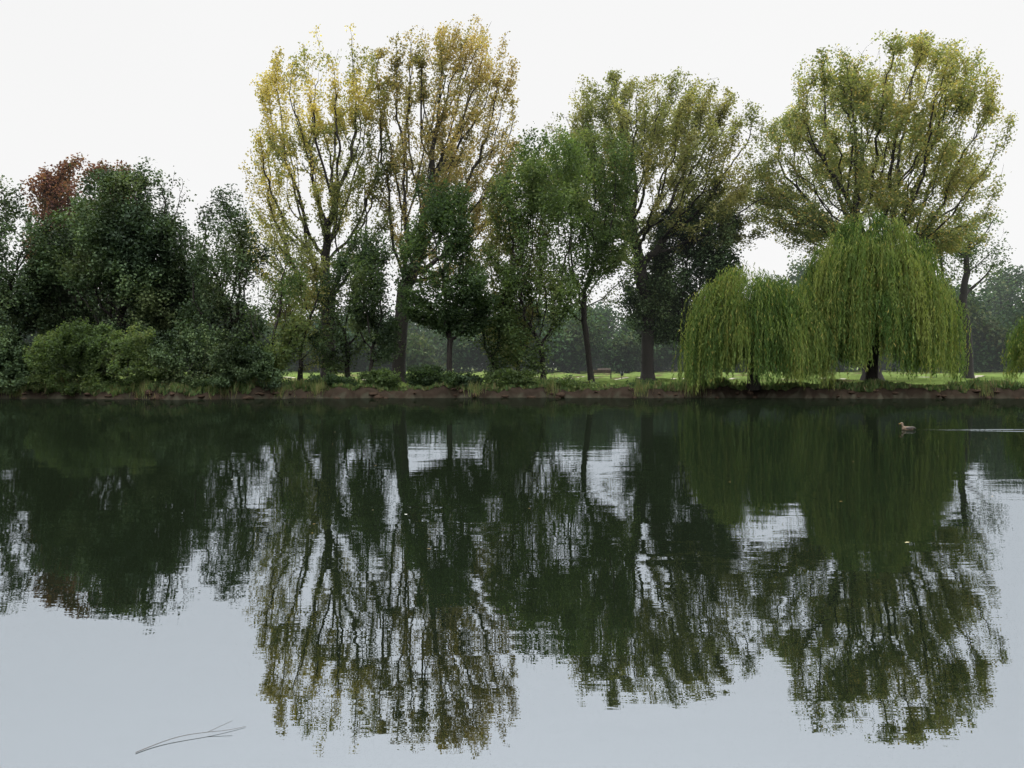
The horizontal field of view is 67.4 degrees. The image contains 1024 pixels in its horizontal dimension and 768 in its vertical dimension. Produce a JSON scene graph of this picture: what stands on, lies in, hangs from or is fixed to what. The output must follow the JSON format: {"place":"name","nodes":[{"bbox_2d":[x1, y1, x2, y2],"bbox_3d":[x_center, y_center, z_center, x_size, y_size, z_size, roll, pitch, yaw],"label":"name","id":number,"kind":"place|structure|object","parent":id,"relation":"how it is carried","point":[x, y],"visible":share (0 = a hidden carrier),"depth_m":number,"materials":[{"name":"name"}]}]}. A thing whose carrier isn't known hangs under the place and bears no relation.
{"place":"outdoors","nodes":[
{"label":"outdoors","id":0,"kind":"place"},
{"bbox_2d":[18,290,107,370],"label":"tree","id":1,"kind":"object","parent":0,"point":[29,336],"depth_m":137.76,"materials":[{"name":"green plant"}]},
{"bbox_2d":[0,397,1023,767],"bbox_3d":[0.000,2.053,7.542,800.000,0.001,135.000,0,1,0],"label":"water","id":2,"kind":"structure","parent":0,"point":[484,583],"depth_m":7.88,"materials":[{"name":"liquid"}]},
{"bbox_2d":[136,721,245,752],"bbox_3d":[-1.909,2.087,4.577,0.610,0.046,0.053,-1,1,-32],"label":"branch","id":3,"kind":"object","parent":2,"relation":"on","point":[190,734],"visible":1,"depth_m":4.59,"materials":[{"name":"grey"}]},
{"bbox_2d":[899,422,915,429],"bbox_3d":[14.268,1.540,27.728,0.600,0.317,0.229,0,1,4],"label":"duck","id":4,"kind":"object","parent":2,"relation":"on","point":[906,427],"visible":0.99,"depth_m":27.68},
{"bbox_2d":[916,429,1023,431],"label":"duck's wake","id":5,"kind":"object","parent":2,"relation":"on","point":[971,429],"depth_m":27.82,"materials":[{"name":"grey liquid"}]},
{"bbox_2d":[0,366,1023,399],"bbox_3d":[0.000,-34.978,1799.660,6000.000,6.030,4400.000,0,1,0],"label":"ground","id":6,"kind":"structure","parent":0,"point":[443,391],"depth_m":58.56,"materials":[{"name":"green plant"}]},
{"bbox_2d":[1,315,32,342],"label":"tree","id":7,"kind":"object","parent":6,"relation":"on","point":[14,324],"visible":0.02,"depth_m":137.62,"materials":[{"name":"green plant"}]},
{"bbox_2d":[0,324,45,394],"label":"edge bush","id":8,"kind":"object","parent":6,"relation":"on","point":[10,362],"depth_m":56.43,"materials":[{"name":"green plant"}]},
{"bbox_2d":[0,175,53,349],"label":"tree","id":9,"kind":"object","parent":6,"relation":"on","point":[19,307],"depth_m":60.76,"materials":[{"name":"green plant"}]},
{"bbox_2d":[19,316,125,396],"bbox_3d":[-32.739,-2.130,57.670,8.615,6.089,4.925,0,1,0],"label":"bush","id":10,"kind":"object","parent":6,"relation":"on","point":[62,338],"depth_m":56.56,"materials":[{"name":"green plant"}]},
{"bbox_2d":[20,152,134,369],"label":"copper tree","id":11,"kind":"object","parent":6,"relation":"on","point":[50,185],"depth_m":85.39,"materials":[{"name":"brown plant"}]},
{"bbox_2d":[19,156,212,378],"bbox_3d":[-32.946,-9.273,64.378,16.089,19.196,11.884,0,1,0],"label":"tree","id":12,"kind":"object","parent":6,"relation":"on","point":[138,285],"depth_m":61.41,"materials":[{"name":"green plant"}]},
{"bbox_2d":[98,287,133,369],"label":"tree","id":13,"kind":"object","parent":6,"relation":"on","point":[116,320],"visible":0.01,"depth_m":139.10,"materials":[{"name":"green plant"}]},
{"bbox_2d":[77,322,187,392],"bbox_3d":[-28.617,-1.904,57.135,8.177,5.392,5.547,0,1,0],"label":"bush","id":14,"kind":"object","parent":6,"relation":"on","point":[143,372],"depth_m":56.41,"materials":[{"name":"green plant"}]},
{"bbox_2d":[137,323,240,388],"bbox_3d":[-23.918,-1.922,57.209,7.841,5.272,4.976,0,1,0],"label":"bush","id":15,"kind":"object","parent":6,"relation":"on","point":[168,349],"depth_m":56.51,"materials":[{"name":"green plant"}]},
{"bbox_2d":[164,273,216,368],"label":"tree","id":16,"kind":"object","parent":6,"relation":"on","point":[196,320],"visible":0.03,"depth_m":136.18,"materials":[{"name":"green plant"}]},
{"bbox_2d":[191,292,242,364],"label":"tree","id":17,"kind":"object","parent":6,"relation":"on","point":[216,320],"depth_m":138.27,"materials":[{"name":"green plant"}]},
{"bbox_2d":[169,183,274,368],"bbox_3d":[-23.359,-7.731,61.469,8.347,16.990,6.542,0,1,0],"label":"alder tree","id":18,"kind":"object","parent":6,"relation":"on","point":[219,308],"depth_m":60.74,"materials":[{"name":"green plant"}]},
{"bbox_2d":[205,342,295,390],"bbox_3d":[-20.009,-1.218,57.392,7.238,3.811,4.764,0,1,0],"label":"bush","id":19,"kind":"object","parent":6,"relation":"on","point":[246,358],"depth_m":56.25,"materials":[{"name":"green plant"}]},
{"bbox_2d":[220,302,280,349],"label":"tree","id":20,"kind":"object","parent":6,"relation":"on","point":[269,330],"visible":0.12,"depth_m":142.04,"materials":[{"name":"green plant"}]},
{"bbox_2d":[238,253,311,378],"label":"tree","id":21,"kind":"object","parent":6,"relation":"on","point":[286,338],"depth_m":60.06,"materials":[{"name":"green plant"}]},
{"bbox_2d":[276,313,320,372],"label":"tree","id":22,"kind":"object","parent":6,"relation":"on","point":[295,366],"depth_m":146.32,"materials":[{"name":"green plant"}]},
{"bbox_2d":[261,214,338,381],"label":"tree","id":23,"kind":"object","parent":6,"relation":"on","point":[311,271],"depth_m":65.61,"materials":[{"name":"green plant"}]},
{"bbox_2d":[238,23,400,378],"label":"poplar","id":24,"kind":"object","parent":6,"relation":"on","point":[276,77],"depth_m":72.40,"materials":[{"name":"green plant"}]},
{"bbox_2d":[303,369,356,386],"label":"bush","id":25,"kind":"object","parent":6,"relation":"on","point":[334,378],"depth_m":58.77,"materials":[{"name":"green plant"}]},
{"bbox_2d":[313,306,347,369],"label":"tree","id":26,"kind":"object","parent":6,"relation":"on","point":[338,316],"visible":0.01,"depth_m":162.66,"materials":[{"name":"green plant"}]},
{"bbox_2d":[292,325,389,372],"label":"tree","id":27,"kind":"object","parent":6,"relation":"on","point":[361,364],"depth_m":140.34,"materials":[{"name":"green plant"}]},
{"bbox_2d":[307,223,396,376],"bbox_3d":[-13.296,-6.545,63.677,7.572,13.604,4.868,0,1,0],"label":"tree","id":28,"kind":"object","parent":6,"relation":"on","point":[339,268],"depth_m":63.27,"materials":[{"name":"green plant"}]},
{"bbox_2d":[338,307,390,337],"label":"tree","id":29,"kind":"object","parent":6,"relation":"on","point":[344,318],"visible":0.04,"depth_m":154.36,"materials":[{"name":"green plant"}]},
{"bbox_2d":[343,243,407,370],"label":"slim tree","id":30,"kind":"object","parent":6,"relation":"on","point":[384,329],"depth_m":61.38,"materials":[{"name":"green plant"}]},
{"bbox_2d":[357,367,402,388],"bbox_3d":[-10.266,-0.414,59.848,3.570,1.904,2.737,0,1,0],"label":"bush","id":31,"kind":"object","parent":6,"relation":"on","point":[387,378],"depth_m":59.23,"materials":[{"name":"green plant"}]},
{"bbox_2d":[364,330,435,370],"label":"tree","id":32,"kind":"object","parent":6,"relation":"on","point":[384,366],"depth_m":145.04,"materials":[{"name":"green plant"}]},
{"bbox_2d":[379,310,425,335],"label":"tree","id":33,"kind":"object","parent":6,"relation":"on","point":[412,325],"visible":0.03,"depth_m":163.24,"materials":[{"name":"green plant"}]},
{"bbox_2d":[392,322,438,370],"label":"tree","id":34,"kind":"object","parent":6,"relation":"on","point":[415,352],"depth_m":139.52,"materials":[{"name":"green plant"}]},
{"bbox_2d":[403,362,458,386],"bbox_3d":[-6.105,-0.532,59.954,4.819,2.299,3.408,0,1,0],"label":"bush","id":35,"kind":"object","parent":6,"relation":"on","point":[423,379],"depth_m":59.50,"materials":[{"name":"green plant"}]},
{"bbox_2d":[409,324,465,368],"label":"tree","id":36,"kind":"object","parent":6,"relation":"on","point":[427,330],"depth_m":159.76,"materials":[{"name":"green plant"}]},
{"bbox_2d":[362,14,524,382],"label":"poplar","id":37,"kind":"object","parent":6,"relation":"on","point":[418,59],"depth_m":74.33,"materials":[{"name":"green plant"}]},
{"bbox_2d":[387,167,502,371],"bbox_3d":[-5.381,-8.435,61.063,9.360,17.696,6.576,0,1,0],"label":"bright tree","id":38,"kind":"object","parent":6,"relation":"on","point":[432,317],"depth_m":60.01,"materials":[{"name":"green plant"}]},
{"bbox_2d":[436,321,496,372],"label":"tree","id":39,"kind":"object","parent":6,"relation":"on","point":[465,351],"depth_m":141.44,"materials":[{"name":"green plant"}]},
{"bbox_2d":[453,372,484,387],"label":"bush","id":40,"kind":"object","parent":6,"relation":"on","point":[463,381],"depth_m":59.41,"materials":[{"name":"green plant"}]},
{"bbox_2d":[452,322,515,371],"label":"tree","id":41,"kind":"object","parent":6,"relation":"on","point":[485,365],"visible":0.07,"depth_m":146.53,"materials":[{"name":"green plant"}]},
{"bbox_2d":[458,241,526,385],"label":"tree","id":42,"kind":"object","parent":6,"relation":"on","point":[508,299],"depth_m":62.46,"materials":[{"name":"green plant"}]},
{"bbox_2d":[2,374,997,398],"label":"reed leaves","id":43,"kind":"object","parent":6,"relation":"on","point":[638,388],"visible":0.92,"depth_m":58.06,"materials":[{"name":"green plant"}]},
{"bbox_2d":[481,367,540,389],"bbox_3d":[-0.207,-0.364,60.819,5.151,1.958,3.593,0,1,0],"label":"bush","id":44,"kind":"object","parent":6,"relation":"on","point":[508,378],"depth_m":60.22,"materials":[{"name":"green plant"}]},
{"bbox_2d":[0,375,1023,396],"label":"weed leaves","id":45,"kind":"object","parent":6,"relation":"on","point":[869,385],"visible":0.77,"depth_m":58.31,"materials":[{"name":"green plant"}]},
{"bbox_2d":[477,148,556,376],"bbox_3d":[0.481,-10.045,66.318,7.164,20.750,7.176,0,1,0],"label":"tree","id":46,"kind":"object","parent":6,"relation":"on","point":[493,239],"depth_m":64.82,"materials":[{"name":"green plant"}]},
{"bbox_2d":[21,388,1023,399],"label":"bank stones","id":47,"kind":"object","parent":6,"relation":"on","point":[377,395],"visible":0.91,"depth_m":57.52,"materials":[{"name":"stone"}]},
{"bbox_2d":[481,121,599,379],"bbox_3d":[2.396,-10.305,62.971,9.912,21.512,7.296,0,1,0],"label":"tree","id":48,"kind":"object","parent":6,"relation":"on","point":[537,204],"depth_m":61.88,"materials":[{"name":"green plant"}]},
{"bbox_2d":[511,292,570,372],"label":"tree","id":49,"kind":"object","parent":6,"relation":"on","point":[538,332],"depth_m":146.52,"materials":[{"name":"green plant"}]},
{"bbox_2d":[70,327,1019,372],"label":"understory leaves","id":50,"kind":"object","parent":6,"relation":"on","point":[594,365],"visible":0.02,"depth_m":154.89,"materials":[{"name":"green plant"}]},
{"bbox_2d":[544,305,603,371],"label":"tree","id":51,"kind":"object","parent":6,"relation":"on","point":[571,325],"visible":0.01,"depth_m":159.03,"materials":[{"name":"green plant"}]},
{"bbox_2d":[544,375,603,387],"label":"bush","id":52,"kind":"object","parent":6,"relation":"on","point":[564,382],"depth_m":59.92,"materials":[{"name":"green plant"}]},
{"bbox_2d":[538,304,614,373],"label":"tree","id":53,"kind":"object","parent":6,"relation":"on","point":[568,350],"depth_m":140.06,"materials":[{"name":"green plant"}]},
{"bbox_2d":[527,122,646,383],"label":"tree","id":54,"kind":"object","parent":6,"relation":"on","point":[612,256],"depth_m":70.65,"materials":[{"name":"green plant"}]},
{"bbox_2d":[593,370,610,377],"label":"bench","id":55,"kind":"object","parent":6,"relation":"on","point":[601,371],"visible":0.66,"depth_m":91.77,"materials":[{"name":"brown wood"}]},
{"bbox_2d":[587,301,622,370],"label":"tree","id":56,"kind":"object","parent":6,"relation":"on","point":[609,310],"depth_m":162.91,"materials":[{"name":"green plant"}]},
{"bbox_2d":[592,329,669,372],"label":"tree","id":57,"kind":"object","parent":6,"relation":"on","point":[628,349],"depth_m":139.86,"materials":[{"name":"green plant"}]},
{"bbox_2d":[606,311,668,371],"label":"tree","id":58,"kind":"object","parent":6,"relation":"on","point":[615,329],"depth_m":160.15,"materials":[{"name":"green plant"}]},
{"bbox_2d":[624,376,657,387],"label":"bush","id":59,"kind":"object","parent":6,"relation":"on","point":[645,381],"visible":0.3,"depth_m":60.26,"materials":[{"name":"green plant"}]},
{"bbox_2d":[617,296,687,371],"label":"tree","id":60,"kind":"object","parent":6,"relation":"on","point":[667,357],"depth_m":145.36,"materials":[{"name":"green plant"}]},
{"bbox_2d":[538,66,783,379],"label":"fork tree","id":61,"kind":"object","parent":6,"relation":"on","point":[685,138],"depth_m":76.60,"materials":[{"name":"green plant"}]},
{"bbox_2d":[662,301,689,371],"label":"tree","id":62,"kind":"object","parent":6,"relation":"on","point":[670,369],"depth_m":162.64,"materials":[{"name":"green plant"}]},
{"bbox_2d":[609,192,746,348],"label":"tree","id":63,"kind":"object","parent":6,"relation":"on","point":[662,268],"depth_m":78.90,"materials":[{"name":"green plant"}]},
{"bbox_2d":[723,358,775,372],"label":"tree","id":64,"kind":"object","parent":6,"relation":"on","point":[736,369],"depth_m":144.19,"materials":[{"name":"green plant"}]},
{"bbox_2d":[671,260,839,393],"bbox_3d":[19.002,-4.378,59.816,12.575,10.445,10.434,0,1,0],"label":"willow","id":65,"kind":"object","parent":6,"relation":"on","point":[806,347],"depth_m":57.15,"materials":[{"name":"green plant"}]},
{"bbox_2d":[702,265,820,337],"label":"willow cap leaves","id":66,"kind":"object","parent":65,"relation":"attached to","point":[753,279],"visible":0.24,"depth_m":57.96,"materials":[{"name":"green plant"}]},
{"bbox_2d":[767,251,820,288],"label":"tree","id":67,"kind":"object","parent":6,"relation":"on","point":[800,273],"visible":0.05,"depth_m":164.72,"materials":[{"name":"green plant"}]},
{"bbox_2d":[829,355,851,371],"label":"tree","id":68,"kind":"object","parent":6,"relation":"on","point":[850,370],"depth_m":145.97,"materials":[{"name":"green plant"}]},
{"bbox_2d":[851,349,892,370],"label":"tree","id":69,"kind":"object","parent":6,"relation":"on","point":[880,359],"depth_m":144.18,"materials":[{"name":"green plant"}]},
{"bbox_2d":[778,208,972,382],"bbox_3d":[28.683,-6.703,60.901,13.491,14.511,11.163,0,1,0],"label":"willow","id":70,"kind":"object","parent":6,"relation":"on","point":[929,334],"depth_m":57.68,"materials":[{"name":"green plant"}]},
{"bbox_2d":[799,210,954,314],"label":"willow cap leaves","id":71,"kind":"object","parent":70,"relation":"attached to","point":[861,236],"visible":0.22,"depth_m":58.63,"materials":[{"name":"green plant"}]},
{"bbox_2d":[739,28,1018,380],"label":"tree","id":72,"kind":"object","parent":6,"relation":"on","point":[919,129],"depth_m":76.56,"materials":[{"name":"green plant"}]},
{"bbox_2d":[881,355,899,370],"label":"tree","id":73,"kind":"object","parent":6,"relation":"on","point":[889,366],"visible":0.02,"depth_m":163.87,"materials":[{"name":"green plant"}]},
{"bbox_2d":[882,350,925,371],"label":"tree","id":74,"kind":"object","parent":6,"relation":"on","point":[894,365],"depth_m":140.00,"materials":[{"name":"green plant"}]},
{"bbox_2d":[931,211,1016,378],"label":"lone tree","id":75,"kind":"object","parent":6,"relation":"on","point":[971,256],"depth_m":89.42,"materials":[{"name":"green plant"}]},
{"bbox_2d":[941,279,1008,372],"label":"tree","id":76,"kind":"object","parent":6,"relation":"on","point":[982,358],"depth_m":143.28,"materials":[{"name":"green plant"}]},
{"bbox_2d":[959,284,1023,371],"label":"tree","id":77,"kind":"object","parent":6,"relation":"on","point":[986,330],"depth_m":144.51,"materials":[{"name":"green plant"}]},
{"bbox_2d":[969,276,1018,320],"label":"tree","id":78,"kind":"object","parent":6,"relation":"on","point":[993,307],"visible":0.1,"depth_m":167.24,"materials":[{"name":"green plant"}]},
{"bbox_2d":[978,259,1023,365],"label":"tree","id":79,"kind":"object","parent":6,"relation":"on","point":[1004,281],"depth_m":171.19,"materials":[{"name":"green plant"}]},
{"bbox_2d":[996,283,1023,371],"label":"tree","id":80,"kind":"object","parent":6,"relation":"on","point":[1019,311],"visible":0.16,"depth_m":144.29,"materials":[{"name":"green plant"}]},
{"bbox_2d":[1000,316,1023,381],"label":"willow","id":81,"kind":"object","parent":6,"relation":"on","point":[1015,356],"visible":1,"depth_m":60.78,"materials":[{"name":"green plant"}]},
{"bbox_2d":[0,0,1023,338],"label":"sky","id":82,"kind":"structure","parent":0,"point":[167,82],"materials":[{"name":"white"}]},
{"bbox_2d":[290,375,981,379],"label":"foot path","id":83,"kind":"structure","parent":0,"point":[675,378],"depth_m":93.82,"materials":[{"name":"grey"}]}
]}

